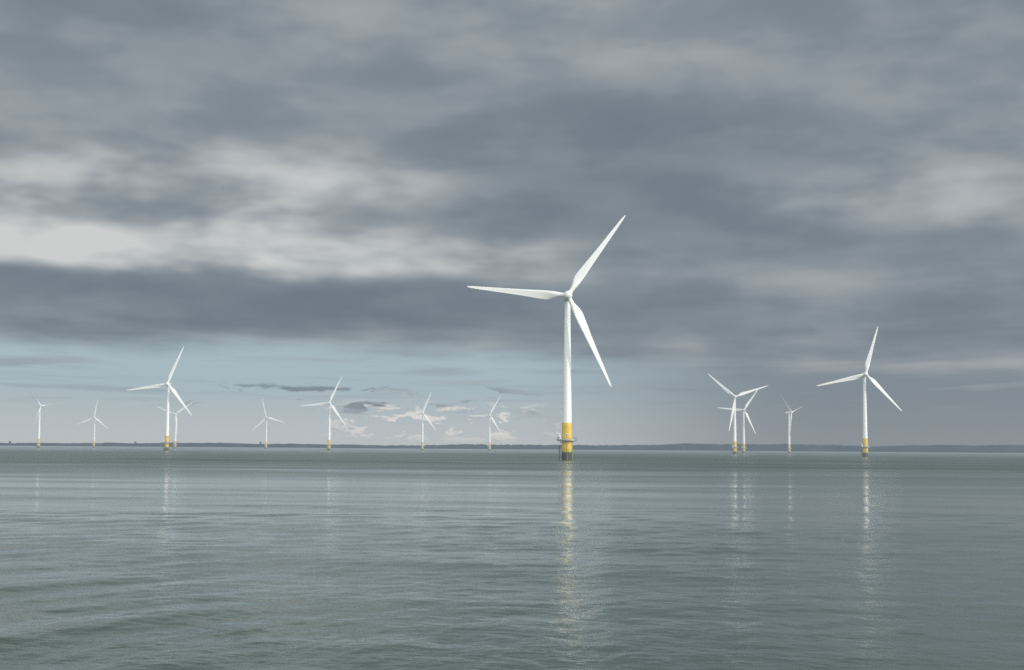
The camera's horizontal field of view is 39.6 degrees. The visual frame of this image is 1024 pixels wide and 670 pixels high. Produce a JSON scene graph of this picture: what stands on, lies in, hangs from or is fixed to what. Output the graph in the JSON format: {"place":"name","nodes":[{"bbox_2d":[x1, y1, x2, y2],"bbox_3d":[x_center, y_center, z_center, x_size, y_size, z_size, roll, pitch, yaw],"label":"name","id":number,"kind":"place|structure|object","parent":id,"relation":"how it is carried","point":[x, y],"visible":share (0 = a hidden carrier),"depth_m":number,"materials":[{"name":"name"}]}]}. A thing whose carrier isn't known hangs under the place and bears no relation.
{"place":"outdoors","nodes":[
{"label":"outdoors","id":0,"kind":"place"},
{"bbox_2d":[0,459,1023,669],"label":"sea water","id":1,"kind":"structure","parent":0,"point":[140,564],"depth_m":54.78,"materials":[{"name":"grey liquid"}]},
{"bbox_2d":[0,446,1023,465],"bbox_3d":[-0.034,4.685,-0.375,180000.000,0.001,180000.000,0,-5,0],"label":"sea water","id":2,"kind":"structure","parent":0,"point":[515,455],"depth_m":983.83,"materials":[{"name":"grey liquid"}]},
{"bbox_2d":[26,387,58,447],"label":"turbine","id":3,"kind":"object","parent":2,"relation":"in","point":[38,438],"visible":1,"depth_m":2438.43,"materials":[{"name":"white paint"}]},
{"bbox_2d":[78,400,106,447],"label":"turbine","id":4,"kind":"object","parent":2,"relation":"in","point":[98,420],"visible":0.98,"depth_m":3405.07,"materials":[{"name":"white paint"}]},
{"bbox_2d":[129,347,191,450],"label":"turbine","id":5,"kind":"object","parent":2,"relation":"in","point":[167,442],"visible":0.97,"depth_m":1550.68,"materials":[{"name":"white paint"}]},
{"bbox_2d":[157,403,190,448],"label":"turbine","id":6,"kind":"object","parent":2,"relation":"in","point":[174,443],"visible":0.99,"depth_m":3021.70,"materials":[{"name":"white paint"}]},
{"bbox_2d":[253,399,284,448],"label":"turbine","id":7,"kind":"object","parent":2,"relation":"in","point":[265,445],"visible":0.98,"depth_m":3242.80,"materials":[{"name":"white paint"}]},
{"bbox_2d":[301,377,345,450],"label":"turbine","id":8,"kind":"object","parent":2,"relation":"in","point":[329,444],"visible":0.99,"depth_m":2165.12,"materials":[{"name":"white paint"}]},
{"bbox_2d":[403,392,435,450],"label":"turbine","id":9,"kind":"object","parent":2,"relation":"in","point":[422,438],"visible":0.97,"depth_m":2754.33,"materials":[{"name":"white paint"}]},
{"bbox_2d":[474,397,500,450],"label":"turbine","id":10,"kind":"object","parent":2,"relation":"in","point":[489,444],"visible":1,"depth_m":2897.72,"materials":[{"name":"white paint"}]},
{"bbox_2d":[467,215,625,459],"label":"turbine","id":11,"kind":"object","parent":2,"relation":"in","point":[567,440],"visible":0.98,"depth_m":629.33,"materials":[{"name":"white paint"}]},
{"bbox_2d":[708,374,766,453],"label":"turbine","id":12,"kind":"object","parent":2,"relation":"in","point":[734,445],"visible":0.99,"depth_m":1802.13,"materials":[{"name":"white paint"}]},
{"bbox_2d":[717,390,757,452],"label":"turbine","id":13,"kind":"object","parent":2,"relation":"in","point":[747,416],"visible":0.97,"depth_m":2383.62,"materials":[{"name":"white paint"}]},
{"bbox_2d":[781,395,800,453],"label":"turbine","id":14,"kind":"object","parent":2,"relation":"in","point":[789,448],"visible":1,"depth_m":2509.28,"materials":[{"name":"white paint"}]},
{"bbox_2d":[817,327,901,456],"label":"turbine","id":15,"kind":"object","parent":2,"relation":"in","point":[865,445],"visible":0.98,"depth_m":1253.02,"materials":[{"name":"white paint"}]},
{"bbox_2d":[0,441,1023,452],"bbox_3d":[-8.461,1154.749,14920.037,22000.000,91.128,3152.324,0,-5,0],"label":"distant shoreline","id":16,"kind":"structure","parent":0,"point":[849,448],"depth_m":14940.80,"materials":[{"name":"grey"}]},
{"bbox_2d":[0,0,1023,445],"label":"sky","id":17,"kind":"structure","parent":0,"point":[297,198],"materials":[{"name":"grey"}]}
]}

